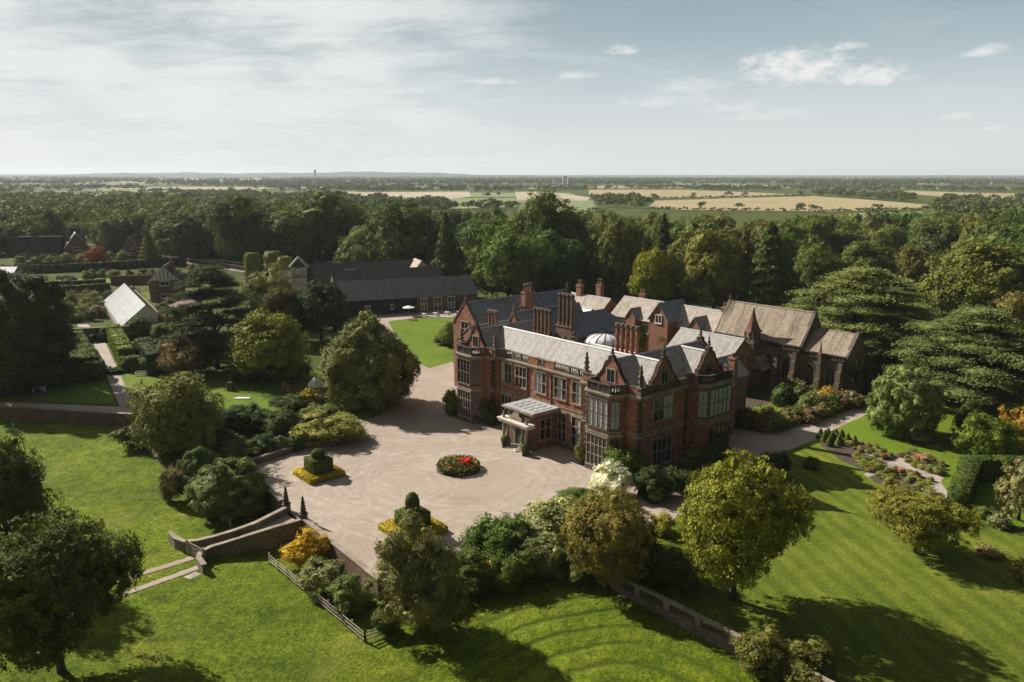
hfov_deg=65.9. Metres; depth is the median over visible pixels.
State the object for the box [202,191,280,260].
oak tree
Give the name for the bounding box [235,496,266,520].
shrub
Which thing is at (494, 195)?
pasture
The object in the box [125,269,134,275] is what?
garden bush
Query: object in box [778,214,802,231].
woodland tree
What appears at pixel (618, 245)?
beech tree
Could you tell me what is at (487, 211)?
woodland tree
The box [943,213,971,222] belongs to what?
woodland tree
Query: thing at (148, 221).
woodland tree
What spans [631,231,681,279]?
woodland tree
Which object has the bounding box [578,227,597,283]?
woodland tree
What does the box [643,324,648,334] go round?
window
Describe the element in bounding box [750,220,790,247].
woodland tree
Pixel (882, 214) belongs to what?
woodland tree
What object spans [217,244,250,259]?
woodland tree
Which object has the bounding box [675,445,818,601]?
maple tree
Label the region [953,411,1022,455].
tree
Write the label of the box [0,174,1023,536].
ground
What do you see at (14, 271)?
garden shed
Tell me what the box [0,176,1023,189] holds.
distant woods
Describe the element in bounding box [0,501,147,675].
oak tree
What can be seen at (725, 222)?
woodland tree
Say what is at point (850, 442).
rose bush
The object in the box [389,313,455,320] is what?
terrace paving
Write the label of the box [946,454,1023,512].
clipped hedge
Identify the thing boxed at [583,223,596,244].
woodland tree
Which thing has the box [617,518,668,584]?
shrub
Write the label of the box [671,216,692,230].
woodland tree
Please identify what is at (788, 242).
woodland tree
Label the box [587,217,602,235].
woodland tree
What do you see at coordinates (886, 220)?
woodland tree
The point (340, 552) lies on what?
forecourt wall
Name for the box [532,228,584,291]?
woodland tree
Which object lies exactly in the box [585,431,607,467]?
window
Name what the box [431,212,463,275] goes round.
fir tree
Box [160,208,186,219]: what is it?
woodland tree
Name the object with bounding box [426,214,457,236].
woodland tree
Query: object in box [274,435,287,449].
shrub
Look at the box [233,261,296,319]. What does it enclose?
tree
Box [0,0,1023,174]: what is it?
sky
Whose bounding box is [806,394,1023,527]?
side lawn
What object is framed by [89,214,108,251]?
woodland tree
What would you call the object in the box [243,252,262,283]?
clipped column tree
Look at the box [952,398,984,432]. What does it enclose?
tree
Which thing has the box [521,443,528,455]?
potted ball tree
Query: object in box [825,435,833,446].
clipped cone
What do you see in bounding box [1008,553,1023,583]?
shrub
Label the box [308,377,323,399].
summer house
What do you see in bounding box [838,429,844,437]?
clipped cone
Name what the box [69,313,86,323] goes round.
garden bush
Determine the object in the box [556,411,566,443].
window
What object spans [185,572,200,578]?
stone slab
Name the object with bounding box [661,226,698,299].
woodland tree
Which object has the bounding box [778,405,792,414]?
border bush
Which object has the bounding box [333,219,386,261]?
ash tree
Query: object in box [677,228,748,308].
ash tree
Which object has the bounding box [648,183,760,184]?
pasture
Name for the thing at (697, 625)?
stone balustrade
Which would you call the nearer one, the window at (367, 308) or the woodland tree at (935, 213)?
the window at (367, 308)
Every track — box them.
[28,556,194,612]
[50,565,198,621]
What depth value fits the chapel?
155.55 m
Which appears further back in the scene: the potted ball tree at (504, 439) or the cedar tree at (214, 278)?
the cedar tree at (214, 278)
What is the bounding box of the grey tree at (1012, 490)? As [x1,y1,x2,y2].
[993,456,1023,520]
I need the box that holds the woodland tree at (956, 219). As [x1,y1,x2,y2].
[948,215,960,223]
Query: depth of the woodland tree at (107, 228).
415.33 m
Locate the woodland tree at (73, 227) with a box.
[57,222,89,242]
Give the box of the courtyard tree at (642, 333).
[634,325,646,350]
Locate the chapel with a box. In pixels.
[714,294,872,395]
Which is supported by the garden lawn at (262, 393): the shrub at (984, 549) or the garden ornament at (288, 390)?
the garden ornament at (288, 390)
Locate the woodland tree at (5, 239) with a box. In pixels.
[0,225,16,254]
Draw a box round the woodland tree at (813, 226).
[796,216,832,249]
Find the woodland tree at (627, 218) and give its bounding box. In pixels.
[623,216,635,224]
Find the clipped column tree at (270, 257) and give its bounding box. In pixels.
[263,250,281,281]
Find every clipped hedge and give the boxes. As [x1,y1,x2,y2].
[0,257,186,273]
[14,260,69,264]
[51,359,105,383]
[56,279,105,284]
[60,282,110,292]
[68,329,97,362]
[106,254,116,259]
[106,324,134,363]
[117,353,166,372]
[133,336,165,375]
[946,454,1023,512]
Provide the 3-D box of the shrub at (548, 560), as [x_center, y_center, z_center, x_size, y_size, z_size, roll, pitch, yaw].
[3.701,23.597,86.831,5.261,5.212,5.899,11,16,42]
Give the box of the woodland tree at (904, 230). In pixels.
[899,227,911,251]
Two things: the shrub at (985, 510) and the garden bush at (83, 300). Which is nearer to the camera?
the shrub at (985, 510)
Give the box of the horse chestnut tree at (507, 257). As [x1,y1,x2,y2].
[467,222,555,297]
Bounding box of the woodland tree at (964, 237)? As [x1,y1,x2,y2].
[957,218,1000,249]
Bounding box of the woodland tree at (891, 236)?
[865,223,908,255]
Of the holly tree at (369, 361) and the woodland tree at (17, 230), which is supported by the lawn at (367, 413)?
the holly tree at (369, 361)
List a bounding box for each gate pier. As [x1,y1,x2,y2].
[281,486,290,514]
[298,496,307,525]
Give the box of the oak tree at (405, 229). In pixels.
[356,197,441,265]
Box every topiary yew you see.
[303,448,332,474]
[394,491,431,529]
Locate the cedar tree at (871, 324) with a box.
[778,265,943,368]
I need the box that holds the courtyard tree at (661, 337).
[658,335,674,347]
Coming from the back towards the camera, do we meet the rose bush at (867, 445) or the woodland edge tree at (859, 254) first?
the woodland edge tree at (859, 254)
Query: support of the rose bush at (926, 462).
on the rose garden bed at (844, 452)
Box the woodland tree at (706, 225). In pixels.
[672,216,721,233]
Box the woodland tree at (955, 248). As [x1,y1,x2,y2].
[945,236,967,252]
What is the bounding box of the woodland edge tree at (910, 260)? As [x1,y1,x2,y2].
[890,243,928,289]
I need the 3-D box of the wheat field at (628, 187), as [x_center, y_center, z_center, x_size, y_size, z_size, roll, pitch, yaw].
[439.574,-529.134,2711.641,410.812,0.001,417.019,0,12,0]
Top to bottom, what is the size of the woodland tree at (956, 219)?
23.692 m
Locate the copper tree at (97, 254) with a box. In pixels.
[82,245,106,262]
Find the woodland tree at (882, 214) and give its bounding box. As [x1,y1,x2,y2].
[854,210,888,224]
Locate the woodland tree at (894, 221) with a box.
[890,215,909,252]
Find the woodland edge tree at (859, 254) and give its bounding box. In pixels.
[841,239,901,289]
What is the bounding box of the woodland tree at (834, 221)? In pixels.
[801,213,836,231]
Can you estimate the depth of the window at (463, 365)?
135.59 m
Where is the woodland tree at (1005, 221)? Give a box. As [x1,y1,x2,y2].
[979,214,1018,225]
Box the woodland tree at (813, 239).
[790,232,831,271]
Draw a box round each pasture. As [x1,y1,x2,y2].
[82,190,261,191]
[271,191,355,192]
[447,202,516,208]
[450,198,596,202]
[470,193,573,196]
[516,202,596,211]
[523,187,623,188]
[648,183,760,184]
[847,211,922,219]
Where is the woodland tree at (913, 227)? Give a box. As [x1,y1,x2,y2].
[902,215,958,255]
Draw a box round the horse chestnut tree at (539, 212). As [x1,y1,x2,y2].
[504,184,595,281]
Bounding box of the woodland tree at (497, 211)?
[484,205,506,221]
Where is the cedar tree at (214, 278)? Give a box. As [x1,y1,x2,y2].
[155,263,263,375]
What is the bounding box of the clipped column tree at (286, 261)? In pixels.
[277,256,293,270]
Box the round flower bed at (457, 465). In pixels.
[436,453,479,476]
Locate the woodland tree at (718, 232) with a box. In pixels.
[699,227,742,279]
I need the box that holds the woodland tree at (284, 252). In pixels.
[257,245,289,255]
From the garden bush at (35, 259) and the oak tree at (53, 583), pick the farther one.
the garden bush at (35, 259)
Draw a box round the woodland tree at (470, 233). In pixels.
[457,218,503,269]
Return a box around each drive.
[375,310,458,321]
[631,399,877,524]
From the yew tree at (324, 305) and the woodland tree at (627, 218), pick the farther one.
the woodland tree at (627, 218)
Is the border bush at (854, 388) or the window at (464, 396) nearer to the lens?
the window at (464, 396)
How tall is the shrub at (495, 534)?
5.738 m
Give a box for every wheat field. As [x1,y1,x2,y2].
[36,183,123,184]
[94,187,286,189]
[588,186,682,187]
[589,190,797,197]
[649,196,924,210]
[905,191,1018,198]
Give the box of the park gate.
[186,539,204,559]
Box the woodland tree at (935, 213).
[909,209,946,224]
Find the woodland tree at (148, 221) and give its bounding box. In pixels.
[137,216,157,248]
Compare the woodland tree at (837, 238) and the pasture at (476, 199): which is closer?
the woodland tree at (837, 238)
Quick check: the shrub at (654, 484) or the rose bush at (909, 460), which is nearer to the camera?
the shrub at (654, 484)
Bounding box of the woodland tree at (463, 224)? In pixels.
[455,218,485,263]
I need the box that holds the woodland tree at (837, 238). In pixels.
[826,230,850,261]
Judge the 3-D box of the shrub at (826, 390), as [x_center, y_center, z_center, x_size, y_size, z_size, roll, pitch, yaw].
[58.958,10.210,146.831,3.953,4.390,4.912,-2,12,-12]
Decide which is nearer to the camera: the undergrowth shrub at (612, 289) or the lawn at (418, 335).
the lawn at (418, 335)
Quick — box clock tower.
[288,251,308,293]
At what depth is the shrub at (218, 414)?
133.60 m
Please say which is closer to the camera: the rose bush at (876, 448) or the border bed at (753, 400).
the rose bush at (876, 448)
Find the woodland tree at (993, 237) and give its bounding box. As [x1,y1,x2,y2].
[983,230,1003,245]
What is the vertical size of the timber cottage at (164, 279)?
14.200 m
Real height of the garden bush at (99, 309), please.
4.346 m
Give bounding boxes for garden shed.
[0,267,21,276]
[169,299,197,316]
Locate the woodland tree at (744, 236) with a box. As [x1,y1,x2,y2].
[723,222,762,291]
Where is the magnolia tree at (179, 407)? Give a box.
[123,371,227,455]
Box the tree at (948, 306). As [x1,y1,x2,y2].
[923,281,962,315]
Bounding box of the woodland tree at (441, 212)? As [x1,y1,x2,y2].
[430,208,462,217]
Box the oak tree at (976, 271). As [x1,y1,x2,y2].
[915,235,1023,308]
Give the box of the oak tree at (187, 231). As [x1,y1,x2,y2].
[149,208,216,262]
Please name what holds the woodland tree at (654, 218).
on the ground at (622, 210)
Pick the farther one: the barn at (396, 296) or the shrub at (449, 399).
the barn at (396, 296)
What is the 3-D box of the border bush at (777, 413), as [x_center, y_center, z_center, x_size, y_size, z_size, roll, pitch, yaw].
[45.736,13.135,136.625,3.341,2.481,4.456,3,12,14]
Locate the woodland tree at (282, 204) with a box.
[277,200,288,208]
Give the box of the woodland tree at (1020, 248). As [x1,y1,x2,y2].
[1008,238,1023,281]
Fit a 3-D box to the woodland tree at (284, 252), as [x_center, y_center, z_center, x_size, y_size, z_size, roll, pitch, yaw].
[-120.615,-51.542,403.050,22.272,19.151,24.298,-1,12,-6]
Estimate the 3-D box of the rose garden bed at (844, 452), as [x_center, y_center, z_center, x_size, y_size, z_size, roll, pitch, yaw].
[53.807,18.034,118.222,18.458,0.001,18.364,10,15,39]
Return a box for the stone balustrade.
[609,574,834,681]
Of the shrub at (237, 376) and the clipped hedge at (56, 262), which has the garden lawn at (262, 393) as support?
the shrub at (237, 376)
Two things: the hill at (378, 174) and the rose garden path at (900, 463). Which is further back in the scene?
the hill at (378, 174)
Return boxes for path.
[0,402,133,412]
[76,304,89,326]
[93,340,134,409]
[847,445,943,481]
[864,453,911,476]
[920,481,946,497]
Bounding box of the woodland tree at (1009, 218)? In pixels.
[1003,210,1023,227]
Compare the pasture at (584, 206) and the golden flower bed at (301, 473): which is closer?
the golden flower bed at (301, 473)
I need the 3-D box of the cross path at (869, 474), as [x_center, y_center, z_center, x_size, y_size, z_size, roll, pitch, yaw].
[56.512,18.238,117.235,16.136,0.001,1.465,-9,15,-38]
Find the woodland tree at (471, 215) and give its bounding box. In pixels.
[450,208,474,218]
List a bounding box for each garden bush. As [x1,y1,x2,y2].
[13,254,25,263]
[25,256,44,264]
[39,253,47,261]
[43,254,55,260]
[53,252,78,262]
[59,275,69,280]
[65,293,78,304]
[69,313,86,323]
[71,289,82,294]
[74,302,90,315]
[75,251,85,262]
[78,296,93,303]
[80,269,93,278]
[83,308,97,320]
[85,300,97,305]
[87,292,105,298]
[87,305,107,317]
[95,268,106,277]
[97,299,104,306]
[103,290,112,297]
[104,252,112,260]
[106,270,120,277]
[114,252,132,260]
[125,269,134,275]
[138,266,147,274]
[144,268,155,274]
[154,302,168,309]
[160,312,175,322]
[164,296,177,304]
[186,264,198,271]
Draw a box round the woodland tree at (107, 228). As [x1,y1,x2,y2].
[92,212,130,253]
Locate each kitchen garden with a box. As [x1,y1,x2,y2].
[51,277,110,282]
[76,287,222,304]
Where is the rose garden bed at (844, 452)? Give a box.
[818,441,948,491]
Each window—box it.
[160,281,168,286]
[161,293,169,298]
[365,306,370,310]
[420,297,427,309]
[433,297,441,310]
[447,296,454,307]
[456,357,470,385]
[457,387,470,419]
[460,320,468,330]
[472,361,480,386]
[472,392,480,419]
[500,360,512,385]
[500,392,511,414]
[514,364,526,389]
[533,369,546,395]
[553,375,566,401]
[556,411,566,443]
[570,415,581,447]
[571,380,581,406]
[584,434,585,461]
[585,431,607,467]
[586,394,608,431]
[609,401,620,431]
[609,438,618,457]
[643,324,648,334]
[651,432,672,466]
[652,392,674,423]
[697,390,708,419]
[707,421,730,448]
[708,383,733,418]
[766,353,772,368]
[779,356,789,379]
[803,362,814,387]
[824,365,835,389]
[849,352,860,386]
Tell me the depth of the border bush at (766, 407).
136.62 m
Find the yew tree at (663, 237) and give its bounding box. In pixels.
[649,213,679,296]
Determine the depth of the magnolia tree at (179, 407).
116.41 m
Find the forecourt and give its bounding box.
[256,322,639,579]
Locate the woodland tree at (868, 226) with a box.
[855,217,880,245]
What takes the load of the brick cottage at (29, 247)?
on the ground at (622, 210)
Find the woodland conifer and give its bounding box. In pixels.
[204,235,223,258]
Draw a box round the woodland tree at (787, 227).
[778,218,805,239]
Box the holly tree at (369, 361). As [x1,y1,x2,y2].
[318,310,423,412]
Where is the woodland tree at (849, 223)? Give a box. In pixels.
[829,219,863,233]
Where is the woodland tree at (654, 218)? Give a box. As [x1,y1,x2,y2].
[635,210,674,230]
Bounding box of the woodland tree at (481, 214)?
[473,208,493,220]
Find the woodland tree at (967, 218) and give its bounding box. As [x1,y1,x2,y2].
[957,214,1002,229]
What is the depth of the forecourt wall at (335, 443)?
124.92 m
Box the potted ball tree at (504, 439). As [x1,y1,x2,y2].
[501,435,508,447]
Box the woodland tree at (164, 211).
[148,208,171,216]
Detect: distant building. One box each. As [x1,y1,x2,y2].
[553,178,558,184]
[563,176,566,184]
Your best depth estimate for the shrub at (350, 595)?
79.84 m
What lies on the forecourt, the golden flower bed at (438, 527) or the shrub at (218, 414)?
the golden flower bed at (438, 527)
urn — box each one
[898,467,905,473]
[920,456,927,460]
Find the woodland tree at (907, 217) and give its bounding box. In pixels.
[881,208,922,227]
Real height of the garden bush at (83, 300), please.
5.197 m
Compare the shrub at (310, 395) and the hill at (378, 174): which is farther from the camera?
the hill at (378, 174)
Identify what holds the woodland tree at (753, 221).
on the ground at (622, 210)
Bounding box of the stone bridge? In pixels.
[167,507,301,573]
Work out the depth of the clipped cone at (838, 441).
124.91 m
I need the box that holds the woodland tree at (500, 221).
[490,213,516,226]
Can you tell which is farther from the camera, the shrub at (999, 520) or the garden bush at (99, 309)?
the garden bush at (99, 309)
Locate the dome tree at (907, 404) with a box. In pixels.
[864,364,947,440]
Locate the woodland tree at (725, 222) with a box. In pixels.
[691,212,735,230]
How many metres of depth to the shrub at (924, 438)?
126.29 m
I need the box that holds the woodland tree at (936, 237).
[914,219,962,261]
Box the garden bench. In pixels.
[135,371,146,375]
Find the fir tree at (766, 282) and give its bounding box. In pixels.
[737,221,797,306]
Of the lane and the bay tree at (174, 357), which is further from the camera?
the lane
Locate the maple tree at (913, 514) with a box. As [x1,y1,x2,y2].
[864,481,986,553]
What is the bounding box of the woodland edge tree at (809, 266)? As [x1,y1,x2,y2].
[788,242,853,297]
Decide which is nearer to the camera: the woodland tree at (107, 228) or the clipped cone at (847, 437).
the clipped cone at (847, 437)
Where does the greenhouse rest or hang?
on the ground at (622, 210)
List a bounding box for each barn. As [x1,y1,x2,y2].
[307,258,428,285]
[330,275,478,315]
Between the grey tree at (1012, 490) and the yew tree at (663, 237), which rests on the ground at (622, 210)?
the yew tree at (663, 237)
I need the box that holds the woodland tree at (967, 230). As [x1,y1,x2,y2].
[958,217,1003,240]
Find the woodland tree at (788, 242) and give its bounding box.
[753,229,799,284]
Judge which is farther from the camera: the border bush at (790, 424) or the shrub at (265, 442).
the border bush at (790, 424)
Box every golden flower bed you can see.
[292,464,345,484]
[378,516,447,539]
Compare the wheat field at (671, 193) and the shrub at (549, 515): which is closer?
the shrub at (549, 515)
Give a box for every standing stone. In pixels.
[227,382,233,390]
[248,385,254,389]
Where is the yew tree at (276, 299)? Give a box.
[256,286,304,331]
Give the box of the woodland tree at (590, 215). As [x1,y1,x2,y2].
[577,208,596,219]
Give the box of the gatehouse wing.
[277,269,355,289]
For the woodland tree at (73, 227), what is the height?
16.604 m
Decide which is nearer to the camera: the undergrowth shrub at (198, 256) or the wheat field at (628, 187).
the undergrowth shrub at (198, 256)
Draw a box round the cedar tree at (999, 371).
[883,305,1023,409]
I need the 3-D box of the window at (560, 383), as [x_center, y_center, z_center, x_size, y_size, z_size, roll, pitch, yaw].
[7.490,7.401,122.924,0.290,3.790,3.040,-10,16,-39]
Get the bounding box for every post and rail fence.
[147,446,230,528]
[268,552,363,639]
[364,627,388,642]
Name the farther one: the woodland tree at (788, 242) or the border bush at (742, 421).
the woodland tree at (788, 242)
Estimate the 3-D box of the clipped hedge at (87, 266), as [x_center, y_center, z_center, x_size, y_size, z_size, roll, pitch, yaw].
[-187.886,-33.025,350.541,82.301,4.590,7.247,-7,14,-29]
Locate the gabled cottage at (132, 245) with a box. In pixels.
[123,230,143,256]
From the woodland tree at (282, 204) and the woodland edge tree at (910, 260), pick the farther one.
the woodland tree at (282, 204)
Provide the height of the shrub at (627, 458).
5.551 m
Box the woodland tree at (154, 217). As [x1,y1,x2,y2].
[144,212,164,227]
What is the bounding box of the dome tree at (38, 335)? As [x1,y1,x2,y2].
[0,268,82,397]
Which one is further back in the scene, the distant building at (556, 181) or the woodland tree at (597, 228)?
the distant building at (556, 181)
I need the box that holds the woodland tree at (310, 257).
[290,245,317,261]
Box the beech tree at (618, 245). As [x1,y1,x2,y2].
[585,206,649,291]
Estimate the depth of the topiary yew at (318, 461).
111.35 m
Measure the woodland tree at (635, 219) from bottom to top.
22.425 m
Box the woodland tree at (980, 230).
[968,219,1020,242]
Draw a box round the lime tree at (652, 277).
[627,246,676,300]
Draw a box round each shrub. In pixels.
[89,327,107,341]
[105,366,127,373]
[107,424,151,449]
[126,316,151,337]
[149,322,175,338]
[154,338,165,352]
[154,440,192,468]
[157,463,186,501]
[172,445,220,494]
[183,455,269,520]
[192,253,202,258]
[202,406,226,430]
[203,427,246,451]
[210,438,259,458]
[220,401,267,432]
[226,363,271,381]
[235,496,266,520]
[251,432,277,456]
[256,406,304,436]
[264,355,314,382]
[268,393,310,410]
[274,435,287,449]
[279,526,329,570]
[287,435,304,451]
[289,409,369,447]
[295,554,353,595]
[299,386,320,404]
[299,401,341,423]
[324,571,381,618]
[369,599,401,635]
[433,335,450,344]
[436,316,454,346]
[441,387,456,415]
[455,510,536,562]
[455,545,509,597]
[462,265,473,274]
[480,399,497,425]
[483,554,501,571]
[489,544,540,595]
[509,527,558,575]
[511,287,520,294]
[516,492,578,548]
[518,530,568,578]
[538,280,561,291]
[550,547,596,589]
[553,487,601,507]
[574,436,584,463]
[587,458,632,495]
[601,443,648,476]
[604,279,632,295]
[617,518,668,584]
[633,463,676,504]
[646,510,676,537]
[648,543,708,591]
[667,449,708,494]
[670,289,679,296]
[698,443,734,471]
[729,621,791,681]
[757,449,792,480]
[764,634,838,681]
[770,382,797,407]
[788,273,797,284]
[794,384,807,400]
[799,456,821,469]
[817,385,836,394]
[907,429,937,444]
[942,428,965,448]
[971,502,995,519]
[971,540,1009,558]
[987,509,1016,530]
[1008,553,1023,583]
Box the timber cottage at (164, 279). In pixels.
[147,258,185,301]
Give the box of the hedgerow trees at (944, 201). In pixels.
[0,184,1023,213]
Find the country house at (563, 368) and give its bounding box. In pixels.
[452,282,749,477]
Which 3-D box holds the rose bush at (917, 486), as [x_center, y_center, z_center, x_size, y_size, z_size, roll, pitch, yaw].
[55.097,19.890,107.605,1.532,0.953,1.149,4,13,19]
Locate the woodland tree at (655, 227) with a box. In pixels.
[642,221,670,234]
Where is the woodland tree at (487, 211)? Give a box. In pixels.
[477,210,492,214]
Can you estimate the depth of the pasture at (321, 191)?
1918.57 m
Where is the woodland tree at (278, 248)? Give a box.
[261,208,285,252]
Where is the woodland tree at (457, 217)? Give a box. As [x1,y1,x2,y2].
[448,210,470,236]
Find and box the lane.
[123,258,244,271]
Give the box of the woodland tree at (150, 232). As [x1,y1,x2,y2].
[149,219,172,253]
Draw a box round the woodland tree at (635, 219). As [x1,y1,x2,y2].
[631,216,642,222]
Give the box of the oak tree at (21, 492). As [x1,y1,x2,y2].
[0,425,64,553]
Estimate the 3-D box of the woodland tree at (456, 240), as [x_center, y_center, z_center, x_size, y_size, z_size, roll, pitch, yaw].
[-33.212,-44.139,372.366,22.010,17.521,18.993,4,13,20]
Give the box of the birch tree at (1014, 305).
[991,287,1023,329]
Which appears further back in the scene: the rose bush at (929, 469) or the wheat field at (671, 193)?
the wheat field at (671, 193)
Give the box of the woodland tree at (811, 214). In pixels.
[785,212,824,220]
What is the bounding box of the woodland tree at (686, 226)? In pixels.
[669,217,696,231]
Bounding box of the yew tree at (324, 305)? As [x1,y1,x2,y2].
[291,279,354,340]
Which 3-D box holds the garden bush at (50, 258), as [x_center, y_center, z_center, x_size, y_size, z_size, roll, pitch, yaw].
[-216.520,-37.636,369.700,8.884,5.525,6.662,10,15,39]
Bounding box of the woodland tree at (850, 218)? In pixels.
[829,212,863,227]
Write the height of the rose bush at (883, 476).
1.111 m
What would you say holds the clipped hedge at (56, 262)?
on the kitchen garden
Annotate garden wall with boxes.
[73,322,165,340]
[110,273,199,285]
[161,255,244,269]
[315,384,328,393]
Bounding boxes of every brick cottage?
[15,227,65,261]
[64,228,89,257]
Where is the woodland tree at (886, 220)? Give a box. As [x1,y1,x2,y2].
[858,213,907,253]
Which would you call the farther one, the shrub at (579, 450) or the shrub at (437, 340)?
the shrub at (437, 340)
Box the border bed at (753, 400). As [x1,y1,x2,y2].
[734,390,850,432]
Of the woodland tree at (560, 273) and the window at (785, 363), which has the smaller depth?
the window at (785, 363)
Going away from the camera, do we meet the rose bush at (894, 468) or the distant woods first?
the rose bush at (894, 468)
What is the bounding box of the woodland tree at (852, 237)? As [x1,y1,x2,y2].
[828,224,865,251]
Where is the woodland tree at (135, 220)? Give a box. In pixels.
[117,213,145,244]
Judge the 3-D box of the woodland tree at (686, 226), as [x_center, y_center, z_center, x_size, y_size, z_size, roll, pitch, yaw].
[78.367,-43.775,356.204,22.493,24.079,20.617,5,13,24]
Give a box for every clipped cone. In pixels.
[816,428,822,438]
[820,430,828,442]
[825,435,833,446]
[829,430,835,441]
[834,434,843,445]
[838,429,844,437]
[843,433,851,443]
[850,435,857,446]
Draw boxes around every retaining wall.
[0,405,134,425]
[380,545,602,600]
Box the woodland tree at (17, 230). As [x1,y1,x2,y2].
[3,215,45,248]
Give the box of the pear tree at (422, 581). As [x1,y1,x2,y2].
[372,508,471,631]
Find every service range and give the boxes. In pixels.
[571,278,615,312]
[611,289,726,352]
[666,327,756,388]
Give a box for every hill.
[0,173,353,178]
[10,172,618,177]
[678,175,1023,177]
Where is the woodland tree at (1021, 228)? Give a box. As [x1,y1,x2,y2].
[1000,223,1023,235]
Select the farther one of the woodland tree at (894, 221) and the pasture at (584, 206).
the pasture at (584, 206)
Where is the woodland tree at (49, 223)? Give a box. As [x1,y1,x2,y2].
[35,207,63,235]
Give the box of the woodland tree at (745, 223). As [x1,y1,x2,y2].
[740,221,750,231]
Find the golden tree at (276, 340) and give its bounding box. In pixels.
[223,308,316,381]
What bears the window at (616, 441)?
in the country house at (563, 368)
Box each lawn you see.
[0,380,116,403]
[0,418,785,681]
[115,360,325,412]
[324,397,382,418]
[389,317,453,367]
[623,444,1023,681]
[751,404,794,410]
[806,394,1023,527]
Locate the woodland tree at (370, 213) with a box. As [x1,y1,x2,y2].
[364,208,379,217]
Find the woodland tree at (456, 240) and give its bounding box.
[451,229,462,259]
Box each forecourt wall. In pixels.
[252,439,332,463]
[263,482,282,511]
[302,518,381,600]
[333,434,360,446]
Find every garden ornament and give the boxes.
[281,381,286,392]
[286,382,290,393]
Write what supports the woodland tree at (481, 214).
on the ground at (622, 210)
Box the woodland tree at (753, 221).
[728,218,782,231]
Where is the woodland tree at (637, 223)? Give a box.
[623,219,648,229]
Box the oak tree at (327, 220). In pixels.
[260,186,374,262]
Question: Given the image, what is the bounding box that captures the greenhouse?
[103,283,159,325]
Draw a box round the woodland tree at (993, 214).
[984,210,999,219]
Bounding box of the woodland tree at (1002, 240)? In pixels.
[995,230,1022,245]
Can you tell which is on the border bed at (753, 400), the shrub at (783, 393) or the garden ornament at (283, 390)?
the shrub at (783, 393)
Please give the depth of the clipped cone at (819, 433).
128.21 m
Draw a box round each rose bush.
[848,440,858,446]
[851,451,860,457]
[858,462,868,469]
[863,442,871,448]
[864,448,873,453]
[868,456,878,459]
[868,467,877,472]
[873,446,881,451]
[873,464,883,469]
[875,469,884,476]
[878,453,889,459]
[878,472,890,478]
[883,466,892,472]
[884,474,896,483]
[889,473,898,478]
[890,465,899,473]
[898,451,906,457]
[904,458,912,462]
[904,476,911,483]
[906,472,917,478]
[907,448,918,452]
[910,461,917,467]
[910,484,921,490]
[912,458,922,463]
[913,470,921,477]
[915,463,927,469]
[921,460,931,464]
[924,466,933,472]
[925,477,934,481]
[932,465,945,475]
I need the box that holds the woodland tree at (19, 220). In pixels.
[16,216,37,229]
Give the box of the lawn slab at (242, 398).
[234,397,250,398]
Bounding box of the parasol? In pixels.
[403,305,414,315]
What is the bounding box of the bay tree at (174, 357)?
[152,335,226,374]
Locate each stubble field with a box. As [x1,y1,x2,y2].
[343,191,470,198]
[515,192,589,200]
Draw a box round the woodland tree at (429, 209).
[418,205,437,214]
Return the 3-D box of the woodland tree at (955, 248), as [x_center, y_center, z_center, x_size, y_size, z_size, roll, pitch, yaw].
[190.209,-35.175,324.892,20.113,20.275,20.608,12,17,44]
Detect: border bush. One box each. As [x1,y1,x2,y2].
[734,413,753,428]
[737,406,752,416]
[743,412,766,432]
[749,407,764,426]
[757,402,774,413]
[761,417,781,432]
[762,408,777,417]
[766,414,789,430]
[773,410,782,417]
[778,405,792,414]
[779,409,793,423]
[785,417,793,427]
[786,374,805,386]
[790,381,808,389]
[790,406,803,418]
[791,414,801,425]
[795,391,818,406]
[796,403,808,409]
[800,407,820,424]
[806,384,818,391]
[808,389,828,405]
[813,399,838,417]
[813,403,828,419]
[824,393,839,401]
[829,399,846,413]
[835,389,848,399]
[838,390,863,408]
[839,396,853,410]
[850,379,858,394]
[858,394,867,407]
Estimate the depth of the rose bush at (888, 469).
113.10 m
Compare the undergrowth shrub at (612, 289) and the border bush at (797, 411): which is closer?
the border bush at (797, 411)
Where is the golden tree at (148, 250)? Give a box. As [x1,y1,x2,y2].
[138,229,159,259]
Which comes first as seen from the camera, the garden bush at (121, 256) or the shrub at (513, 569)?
the shrub at (513, 569)
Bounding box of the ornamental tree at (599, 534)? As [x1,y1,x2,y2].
[559,483,655,589]
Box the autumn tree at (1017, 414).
[998,404,1023,451]
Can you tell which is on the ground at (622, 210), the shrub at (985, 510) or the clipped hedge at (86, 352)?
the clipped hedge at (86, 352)
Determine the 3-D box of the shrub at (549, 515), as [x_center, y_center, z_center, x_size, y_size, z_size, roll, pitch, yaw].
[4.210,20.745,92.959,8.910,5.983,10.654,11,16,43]
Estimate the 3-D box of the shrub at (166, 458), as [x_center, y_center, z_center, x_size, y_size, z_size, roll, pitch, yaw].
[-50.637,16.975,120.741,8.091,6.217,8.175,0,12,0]
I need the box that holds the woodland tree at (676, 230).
[672,228,683,236]
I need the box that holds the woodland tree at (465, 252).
[460,218,486,259]
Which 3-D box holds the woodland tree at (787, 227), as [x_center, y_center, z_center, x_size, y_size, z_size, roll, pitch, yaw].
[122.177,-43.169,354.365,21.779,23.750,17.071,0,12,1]
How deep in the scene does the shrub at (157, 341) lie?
187.21 m

